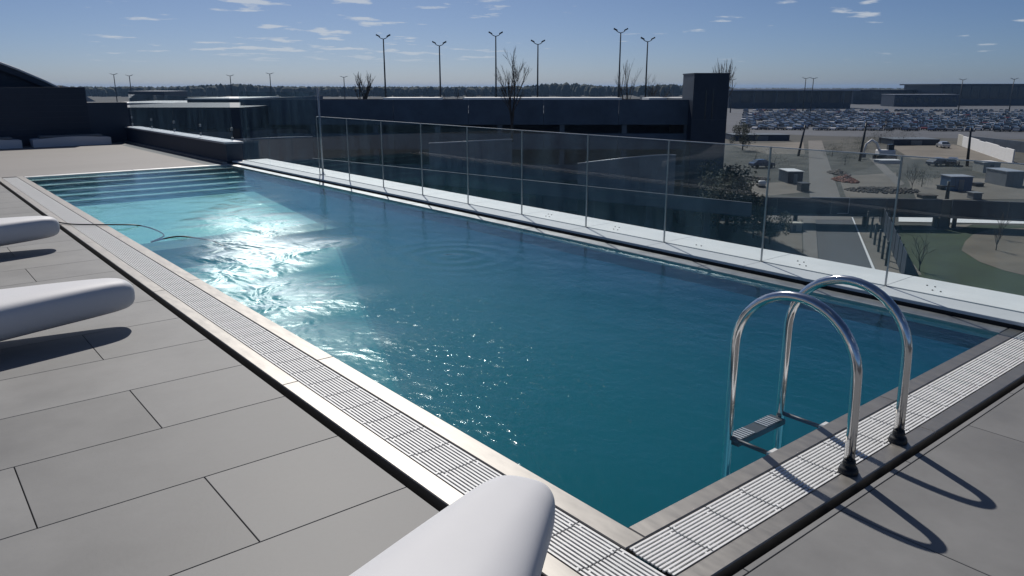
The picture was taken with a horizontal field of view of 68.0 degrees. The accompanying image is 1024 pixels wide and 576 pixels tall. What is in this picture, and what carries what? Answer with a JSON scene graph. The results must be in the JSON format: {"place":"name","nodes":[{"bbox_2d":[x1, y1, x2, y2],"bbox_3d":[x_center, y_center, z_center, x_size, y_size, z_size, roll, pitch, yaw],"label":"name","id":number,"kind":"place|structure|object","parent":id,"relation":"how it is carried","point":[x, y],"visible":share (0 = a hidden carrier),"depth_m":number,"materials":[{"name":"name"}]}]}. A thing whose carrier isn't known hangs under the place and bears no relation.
{"place":"outdoors","nodes":[
{"label":"outdoors","id":0,"kind":"place"},
{"bbox_2d":[0,62,129,145],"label":"wall","id":1,"kind":"structure","parent":0,"point":[32,106],"depth_m":21.07,"materials":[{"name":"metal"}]},
{"bbox_2d":[127,101,186,104],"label":"shed","id":2,"kind":"structure","parent":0,"point":[142,102],"depth_m":149.38,"materials":[{"name":"white paint"}]},
{"bbox_2d":[128,91,187,101],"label":"shed","id":3,"kind":"structure","parent":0,"point":[158,96],"depth_m":407.64,"materials":[{"name":"metal"}]},
{"bbox_2d":[185,97,278,102],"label":"shed","id":4,"kind":"structure","parent":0,"point":[217,100],"depth_m":131.13,"materials":[{"name":"white paint"}]},
{"bbox_2d":[0,0,1023,87],"label":"sky","id":5,"kind":"structure","parent":0,"point":[76,43],"materials":[{"name":"blue"}]},
{"bbox_2d":[89,87,1023,267],"bbox_3d":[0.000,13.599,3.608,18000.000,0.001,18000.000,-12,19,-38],"label":"ground","id":6,"kind":"structure","parent":0,"point":[729,235],"depth_m":83.73,"materials":[{"name":"soil"}]},
{"bbox_2d":[127,103,294,138],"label":"annex building","id":7,"kind":"structure","parent":6,"relation":"on","point":[218,120],"depth_m":70.51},
{"bbox_2d":[204,128,217,137],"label":"window","id":8,"kind":"structure","parent":7,"relation":"in","point":[212,132],"depth_m":70.62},
{"bbox_2d":[227,128,240,138],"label":"window","id":9,"kind":"structure","parent":7,"relation":"in","point":[235,133],"depth_m":70.64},
{"bbox_2d":[230,136,313,166],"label":"curved ramp wall","id":10,"kind":"structure","parent":6,"relation":"on","point":[297,150],"depth_m":67.96,"materials":[{"name":"grey concrete"}]},
{"bbox_2d":[240,96,688,222],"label":"parking garage","id":11,"kind":"structure","parent":6,"relation":"on","point":[554,157],"depth_m":78.48,"materials":[{"name":"concrete"}]},
{"bbox_2d":[353,72,373,99],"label":"bare tree","id":12,"kind":"object","parent":11,"relation":"on","point":[368,88],"visible":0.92,"depth_m":101.39,"materials":[{"name":"brown plant"}]},
{"bbox_2d":[376,34,390,97],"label":"lamp post","id":13,"kind":"object","parent":11,"relation":"on","point":[384,64],"visible":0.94,"depth_m":103.53,"materials":[{"name":"metal"}]},
{"bbox_2d":[432,41,445,96],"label":"lamp post","id":14,"kind":"object","parent":11,"relation":"on","point":[439,66],"visible":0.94,"depth_m":103.75,"materials":[{"name":"metal"}]},
{"bbox_2d":[488,31,502,96],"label":"lamp post","id":15,"kind":"object","parent":11,"relation":"on","point":[495,64],"visible":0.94,"depth_m":103.65,"materials":[{"name":"metal"}]},
{"bbox_2d":[614,28,627,96],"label":"lamp post","id":16,"kind":"object","parent":11,"relation":"on","point":[619,61],"visible":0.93,"depth_m":103.45,"materials":[{"name":"metal"}]},
{"bbox_2d":[615,58,640,99],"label":"bare tree","id":17,"kind":"object","parent":11,"relation":"on","point":[626,89],"visible":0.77,"depth_m":108.43,"materials":[{"name":"brown plant"}]},
{"bbox_2d":[641,37,654,96],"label":"lamp post","id":18,"kind":"object","parent":11,"relation":"on","point":[646,64],"visible":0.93,"depth_m":103.56,"materials":[{"name":"metal"}]},
{"bbox_2d":[647,73,673,96],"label":"bare tree","id":19,"kind":"object","parent":11,"relation":"on","point":[652,94],"visible":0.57,"depth_m":108.93,"materials":[{"name":"brown plant"}]},
{"bbox_2d":[429,139,512,202],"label":"curved ramp wall","id":20,"kind":"structure","parent":6,"relation":"on","point":[493,157],"depth_m":68.35,"materials":[{"name":"grey concrete"}]},
{"bbox_2d":[67,82,903,96],"bbox_3d":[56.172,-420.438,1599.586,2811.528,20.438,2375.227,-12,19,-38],"label":"woodland","id":21,"kind":"object","parent":6,"relation":"on","point":[566,89],"visible":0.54,"depth_m":1095.26,"materials":[{"name":"green plant"}]},
{"bbox_2d":[0,142,1023,575],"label":"deck","id":22,"kind":"structure","parent":6,"relation":"on","point":[144,434],"depth_m":3.16,"materials":[{"name":"tile"}]},
{"bbox_2d":[0,137,22,148],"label":"daybed","id":23,"kind":"object","parent":22,"relation":"on","point":[8,143],"visible":1,"depth_m":19.84,"materials":[{"name":"fabric"}]},
{"bbox_2d":[0,216,59,245],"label":"sun lounger","id":24,"kind":"object","parent":22,"relation":"on","point":[14,230],"visible":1,"depth_m":7.36,"materials":[{"name":"white plastic"}]},
{"bbox_2d":[0,278,134,340],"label":"sun lounger","id":25,"kind":"object","parent":22,"relation":"on","point":[26,310],"visible":1,"depth_m":4.76,"materials":[{"name":"white plastic"}]},
{"bbox_2d":[30,133,111,147],"bbox_3d":[-12.136,-4.073,20.916,1.890,0.285,0.520,-12,19,-38],"label":"daybed","id":26,"kind":"object","parent":22,"relation":"on","point":[68,140],"visible":1,"depth_m":20.69,"materials":[{"name":"fabric"}]},
{"bbox_2d":[124,126,243,163],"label":"parapet wall","id":27,"kind":"structure","parent":22,"relation":"on","point":[217,150],"depth_m":17.92,"materials":[{"name":"concrete"}]},
{"bbox_2d":[349,475,554,575],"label":"sun lounger","id":28,"kind":"object","parent":22,"relation":"on","point":[503,525],"visible":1,"depth_m":2.17,"materials":[{"name":"white plastic"}]},
{"bbox_2d":[0,163,1023,575],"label":"swimming pool","id":29,"kind":"structure","parent":22,"relation":"in","point":[624,449],"depth_m":7.91,"materials":[{"name":"liquid"}]},
{"bbox_2d":[59,222,227,250],"bbox_3d":[-4.266,-0.555,8.760,2.425,0.335,0.779,4,15,15],"label":"hose","id":30,"kind":"object","parent":29,"relation":"on","point":[155,240],"visible":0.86,"depth_m":8.84,"materials":[{"name":"black rubber"}]},
{"bbox_2d":[3,177,665,575],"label":"overflow grate","id":31,"kind":"object","parent":29,"relation":"on","point":[185,293],"visible":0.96,"depth_m":3.86,"materials":[{"name":"white plastic"}]},
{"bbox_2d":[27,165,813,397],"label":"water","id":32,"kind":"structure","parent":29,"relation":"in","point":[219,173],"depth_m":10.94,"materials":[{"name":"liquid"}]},
{"bbox_2d":[720,275,912,478],"bbox_3d":[1.401,0.767,3.580,0.532,1.622,0.672,-12,19,-38],"label":"pool ladder","id":33,"kind":"object","parent":29,"relation":"attached to","point":[744,435],"visible":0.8,"depth_m":3.44,"materials":[{"name":"silver metal"}]},
{"bbox_2d":[629,332,1023,575],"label":"overflow grate","id":34,"kind":"object","parent":29,"relation":"on","point":[793,477],"visible":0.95,"depth_m":3.18,"materials":[{"name":"white plastic"}]},
{"bbox_2d":[232,159,1023,354],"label":"ledge","id":35,"kind":"object","parent":22,"relation":"on","point":[996,308],"visible":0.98,"depth_m":7.22,"materials":[{"name":"white stone"}]},
{"bbox_2d":[317,88,325,174],"bbox_3d":[-3.365,-2.744,13.342,0.090,1.500,0.088,-12,19,-38],"label":"slender post","id":36,"kind":"object","parent":35,"relation":"on","point":[320,131],"visible":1,"depth_m":13.33,"materials":[{"name":"metal"}]},
{"bbox_2d":[131,91,1023,285],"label":"glass balustrade","id":37,"kind":"object","parent":35,"relation":"on","point":[894,215],"visible":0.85,"depth_m":7.60,"materials":[{"name":"glass"}]},
{"bbox_2d":[494,48,531,141],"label":"bare tree","id":38,"kind":"object","parent":6,"relation":"on","point":[513,76],"visible":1,"depth_m":73.56,"materials":[{"name":"brown plant"}]},
{"bbox_2d":[312,158,751,238],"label":"garage ramp","id":39,"kind":"structure","parent":6,"relation":"on","point":[649,201],"depth_m":62.05,"materials":[{"name":"grey concrete"}]},
{"bbox_2d":[577,154,675,231],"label":"curved ramp wall","id":40,"kind":"structure","parent":6,"relation":"on","point":[646,173],"depth_m":67.78,"materials":[{"name":"grey concrete"}]},
{"bbox_2d":[676,73,730,225],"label":"stair tower","id":41,"kind":"structure","parent":6,"relation":"on","point":[705,95],"depth_m":76.69,"materials":[{"name":"concrete"}]},
{"bbox_2d":[713,58,735,96],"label":"bare tree","id":42,"kind":"object","parent":6,"relation":"on","point":[726,71],"visible":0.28,"depth_m":88.62,"materials":[{"name":"brown plant"}]},
{"bbox_2d":[693,158,759,237],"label":"evergreen tree","id":43,"kind":"object","parent":6,"relation":"on","point":[720,188],"visible":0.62,"depth_m":70.70,"materials":[{"name":"green plant"}]},
{"bbox_2d":[696,161,764,231],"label":"evergreen tree","id":44,"kind":"object","parent":6,"relation":"on","point":[742,184],"visible":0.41,"depth_m":75.03,"materials":[{"name":"green plant"}]},
{"bbox_2d":[731,202,777,237],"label":"evergreen tree","id":45,"kind":"object","parent":6,"relation":"on","point":[754,214],"visible":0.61,"depth_m":71.80,"materials":[{"name":"green plant"}]},
{"bbox_2d":[757,220,802,255],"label":"gravel yard","id":46,"kind":"structure","parent":6,"relation":"on","point":[790,242],"depth_m":70.71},
{"bbox_2d":[743,211,793,243],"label":"evergreen tree","id":47,"kind":"object","parent":46,"relation":"on","point":[772,233],"visible":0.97,"depth_m":69.16,"materials":[{"name":"green plant"}]},
{"bbox_2d":[782,221,803,230],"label":"utility cabinet","id":48,"kind":"object","parent":46,"relation":"on","point":[795,225],"visible":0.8,"depth_m":76.03,"materials":[{"name":"metal"}]},
{"bbox_2d":[724,197,1023,227],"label":"raised walkway","id":49,"kind":"structure","parent":6,"relation":"on","point":[941,212],"depth_m":77.69,"materials":[{"name":"concrete"}]},
{"bbox_2d":[726,104,1023,138],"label":"parking lot","id":50,"kind":"structure","parent":6,"relation":"on","point":[734,116],"depth_m":250.59,"materials":[{"name":"asphalt"}]},
{"bbox_2d":[727,89,860,107],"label":"terminal building","id":51,"kind":"structure","parent":50,"relation":"on","point":[785,98],"depth_m":504.48,"materials":[{"name":"concrete"}]},
{"bbox_2d":[730,92,739,102],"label":"window","id":52,"kind":"structure","parent":51,"relation":"in","point":[735,95],"depth_m":504.27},
{"bbox_2d":[741,92,750,102],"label":"window","id":53,"kind":"structure","parent":51,"relation":"in","point":[745,96],"depth_m":504.27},
{"bbox_2d":[752,92,761,102],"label":"window","id":54,"kind":"structure","parent":51,"relation":"in","point":[757,98],"depth_m":504.27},
{"bbox_2d":[763,92,773,102],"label":"window","id":55,"kind":"structure","parent":51,"relation":"in","point":[768,96],"depth_m":504.27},
{"bbox_2d":[774,92,784,102],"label":"window","id":56,"kind":"structure","parent":51,"relation":"in","point":[780,95],"depth_m":504.27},
{"bbox_2d":[785,92,795,102],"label":"window","id":57,"kind":"structure","parent":51,"relation":"in","point":[790,96],"depth_m":504.27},
{"bbox_2d":[796,92,806,102],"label":"window","id":58,"kind":"structure","parent":51,"relation":"in","point":[801,95],"depth_m":504.27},
{"bbox_2d":[807,92,817,102],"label":"window","id":59,"kind":"structure","parent":51,"relation":"in","point":[815,94],"depth_m":504.27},
{"bbox_2d":[818,92,828,102],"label":"window","id":60,"kind":"structure","parent":51,"relation":"in","point":[825,95],"depth_m":504.27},
{"bbox_2d":[829,92,839,102],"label":"window","id":61,"kind":"structure","parent":51,"relation":"in","point":[834,96],"depth_m":504.27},
{"bbox_2d":[840,92,850,102],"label":"window","id":62,"kind":"structure","parent":51,"relation":"in","point":[847,95],"depth_m":504.27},
{"bbox_2d":[742,109,1023,118],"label":"parked cars","id":63,"kind":"object","parent":50,"relation":"on","point":[862,113],"visible":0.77,"depth_m":377.17,"materials":[{"name":"white paint"}]},
{"bbox_2d":[900,84,1023,104],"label":"terminal building","id":64,"kind":"structure","parent":50,"relation":"on","point":[985,94],"depth_m":581.54,"materials":[{"name":"concrete"}]},
{"bbox_2d":[961,86,970,98],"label":"window","id":65,"kind":"structure","parent":64,"relation":"in","point":[966,90],"depth_m":580.97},
{"bbox_2d":[970,86,980,98],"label":"window","id":66,"kind":"structure","parent":64,"relation":"in","point":[975,92],"depth_m":580.97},
{"bbox_2d":[980,86,989,98],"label":"window","id":67,"kind":"structure","parent":64,"relation":"in","point":[984,94],"depth_m":580.97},
{"bbox_2d":[989,86,998,98],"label":"window","id":68,"kind":"structure","parent":64,"relation":"in","point":[994,90],"depth_m":580.97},
{"bbox_2d":[999,86,1008,98],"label":"window","id":69,"kind":"structure","parent":64,"relation":"in","point":[1003,93],"depth_m":580.97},
{"bbox_2d":[1008,86,1017,98],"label":"window","id":70,"kind":"structure","parent":64,"relation":"in","point":[1015,88],"depth_m":580.97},
{"bbox_2d":[851,90,916,103],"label":"terminal building","id":71,"kind":"structure","parent":6,"relation":"on","point":[867,97],"depth_m":620.32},
{"bbox_2d":[854,219,921,274],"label":"gravel yard","id":72,"kind":"structure","parent":6,"relation":"on","point":[879,262],"depth_m":66.40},
{"bbox_2d":[879,208,907,273],"bbox_3d":[34.339,-4.900,68.847,0.100,2.300,27.664,6,16,21],"label":"fence","id":73,"kind":"object","parent":72,"relation":"on","point":[899,252],"visible":0.82,"depth_m":64.19,"materials":[{"name":"metal"}]},
{"bbox_2d":[901,224,971,229],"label":"footpath","id":74,"kind":"structure","parent":6,"relation":"on","point":[922,227],"depth_m":78.14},
{"bbox_2d":[942,181,954,198],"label":"utility pole","id":75,"kind":"object","parent":6,"relation":"on","point":[948,186],"visible":0.84,"depth_m":94.94,"materials":[{"name":"wood"}]},
{"bbox_2d":[908,178,1023,198],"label":"gravel yard","id":76,"kind":"structure","parent":6,"relation":"on","point":[991,191],"depth_m":105.96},
{"bbox_2d":[917,194,937,198],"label":"timber stack","id":77,"kind":"object","parent":76,"relation":"on","point":[928,196],"visible":0.97,"depth_m":98.19,"materials":[{"name":"wood"}]},
{"bbox_2d":[940,174,974,190],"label":"container cabin","id":78,"kind":"object","parent":76,"relation":"on","point":[961,182],"visible":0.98,"depth_m":105.18,"materials":[{"name":"metal"}]},
{"bbox_2d":[966,191,983,199],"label":"skip box","id":79,"kind":"object","parent":76,"relation":"on","point":[974,195],"visible":1,"depth_m":97.64,"materials":[{"name":"grey paint"}]},
{"bbox_2d":[725,133,789,140],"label":"building","id":80,"kind":"structure","parent":0,"point":[772,137],"depth_m":203.29,"materials":[{"name":"concrete"}]},
{"bbox_2d":[736,182,799,196],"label":"gravel yard","id":81,"kind":"structure","parent":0,"point":[776,188],"depth_m":107.07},
{"bbox_2d":[797,182,810,191],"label":"skip box","id":82,"kind":"object","parent":81,"relation":"on","point":[802,186],"visible":1,"depth_m":104.67,"materials":[{"name":"metal"}]},
{"bbox_2d":[737,215,850,219],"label":"pavement","id":83,"kind":"structure","parent":0,"point":[825,217],"depth_m":84.07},
{"bbox_2d":[803,219,817,258],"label":"pavement","id":84,"kind":"structure","parent":0,"point":[810,248],"depth_m":71.73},
{"bbox_2d":[816,217,871,267],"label":"road","id":85,"kind":"structure","parent":0,"point":[839,241],"depth_m":70.26,"materials":[{"name":"asphalt"}]},
{"bbox_2d":[852,217,874,268],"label":"road line","id":86,"kind":"object","parent":85,"relation":"on","point":[870,261],"visible":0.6,"depth_m":68.20,"materials":[{"name":"white paint"}]},
{"bbox_2d":[841,173,896,197],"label":"gravel yard","id":87,"kind":"structure","parent":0,"point":[879,180],"depth_m":112.53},
{"bbox_2d":[831,174,859,183],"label":"rubble heap","id":88,"kind":"object","parent":87,"relation":"on","point":[845,178],"visible":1,"depth_m":115.64,"materials":[{"name":"brick"}]},
{"bbox_2d":[844,186,920,193],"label":"rubble heap","id":89,"kind":"object","parent":87,"relation":"on","point":[883,190],"visible":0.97,"depth_m":104.99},
{"bbox_2d":[723,139,1023,197],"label":"scrub ground","id":90,"kind":"structure","parent":0,"point":[865,166],"depth_m":141.45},
{"bbox_2d":[728,120,758,149],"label":"evergreen tree","id":91,"kind":"object","parent":90,"relation":"on","point":[743,132],"visible":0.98,"depth_m":171.15,"materials":[{"name":"green plant"}]},
{"bbox_2d":[748,159,774,167],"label":"parked car","id":92,"kind":"object","parent":90,"relation":"on","point":[756,163],"visible":0.89,"depth_m":135.10,"materials":[{"name":"grey paint"}]},
{"bbox_2d":[733,142,804,153],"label":"gravel yard","id":93,"kind":"structure","parent":90,"relation":"on","point":[766,150],"depth_m":180.57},
{"bbox_2d":[778,168,803,183],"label":"shed","id":94,"kind":"structure","parent":90,"relation":"on","point":[790,175],"depth_m":113.63,"materials":[{"name":"white paint"}]},
{"bbox_2d":[808,141,839,196],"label":"footpath","id":95,"kind":"structure","parent":90,"relation":"on","point":[822,182],"depth_m":125.12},
{"bbox_2d":[827,169,850,175],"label":"rubble heap","id":96,"kind":"object","parent":90,"relation":"on","point":[839,172],"visible":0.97,"depth_m":125.10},
{"bbox_2d":[858,123,869,160],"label":"utility pole","id":97,"kind":"object","parent":90,"relation":"on","point":[862,145],"visible":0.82,"depth_m":146.67,"materials":[{"name":"metal"}]},
{"bbox_2d":[862,139,896,158],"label":"digger","id":98,"kind":"object","parent":90,"relation":"on","point":[890,150],"visible":0.75,"depth_m":150.55,"materials":[{"name":"white paint"}]},
{"bbox_2d":[874,159,900,163],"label":"flatbed trailer","id":99,"kind":"object","parent":90,"relation":"on","point":[888,161],"visible":0.94,"depth_m":142.80,"materials":[{"name":"metal"}]},
{"bbox_2d":[878,137,940,144],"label":"building","id":100,"kind":"structure","parent":90,"relation":"on","point":[914,141],"depth_m":187.81,"materials":[{"name":"concrete"}]},
{"bbox_2d":[904,167,940,186],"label":"scrub bush","id":101,"kind":"object","parent":90,"relation":"on","point":[927,175],"visible":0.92,"depth_m":109.27,"materials":[{"name":"brown plant"}]},
{"bbox_2d":[925,157,949,165],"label":"parked car","id":102,"kind":"object","parent":90,"relation":"on","point":[935,162],"visible":0.92,"depth_m":138.40,"materials":[{"name":"grey paint"}]},
{"bbox_2d":[945,157,959,165],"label":"parked car","id":103,"kind":"object","parent":90,"relation":"on","point":[953,162],"visible":0.9,"depth_m":137.90,"materials":[{"name":"black paint"}]},
{"bbox_2d":[965,128,974,165],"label":"utility pole","id":104,"kind":"object","parent":90,"relation":"on","point":[968,148],"visible":0.84,"depth_m":137.25,"materials":[{"name":"metal"}]},
{"bbox_2d":[972,160,1000,172],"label":"site shed","id":105,"kind":"structure","parent":90,"relation":"on","point":[982,167],"depth_m":128.05,"materials":[{"name":"white paint"}]},
{"bbox_2d":[971,136,1023,152],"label":"concrete wall","id":106,"kind":"structure","parent":90,"relation":"on","point":[1017,146],"depth_m":172.03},
{"bbox_2d":[985,168,1023,186],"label":"site shed","id":107,"kind":"structure","parent":90,"relation":"on","point":[1006,177],"depth_m":110.45,"materials":[{"name":"grey paint"}]},
{"bbox_2d":[869,158,903,185],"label":"dirt track","id":108,"kind":"structure","parent":0,"point":[888,173],"depth_m":128.03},
{"bbox_2d":[880,94,958,106],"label":"warehouse","id":109,"kind":"structure","parent":0,"point":[920,100],"depth_m":543.95,"materials":[{"name":"metal"}]},
{"bbox_2d":[894,144,1023,170],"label":"gravel yard","id":110,"kind":"structure","parent":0,"point":[959,152],"depth_m":164.42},
{"bbox_2d":[936,141,950,147],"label":"parked car","id":111,"kind":"object","parent":110,"relation":"on","point":[941,144],"visible":1,"depth_m":178.51,"materials":[{"name":"silver paint"}]},
{"bbox_2d":[957,134,1014,162],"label":"white wall","id":112,"kind":"structure","parent":110,"relation":"on","point":[997,151],"depth_m":159.77,"materials":[{"name":"paint"}]},
{"bbox_2d":[899,225,1023,295],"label":"lawn","id":113,"kind":"structure","parent":0,"point":[948,259],"depth_m":62.67,"materials":[{"name":"plant"}]},
{"bbox_2d":[912,232,935,270],"bbox_3d":[32.096,-2.899,59.460,1.761,3.646,2.460,-12,19,-38],"label":"young tree","id":114,"kind":"object","parent":113,"relation":"on","point":[920,261],"visible":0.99,"depth_m":59.51,"materials":[{"name":"green plant"}]},
{"bbox_2d":[962,228,1023,274],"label":"sandy patch","id":115,"kind":"object","parent":113,"relation":"on","point":[1007,254],"visible":1,"depth_m":67.94,"materials":[{"name":"sand"}]},
{"bbox_2d":[899,217,1023,223],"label":"pavement","id":116,"kind":"structure","parent":0,"point":[913,219],"depth_m":82.13,"materials":[{"name":"concrete"}]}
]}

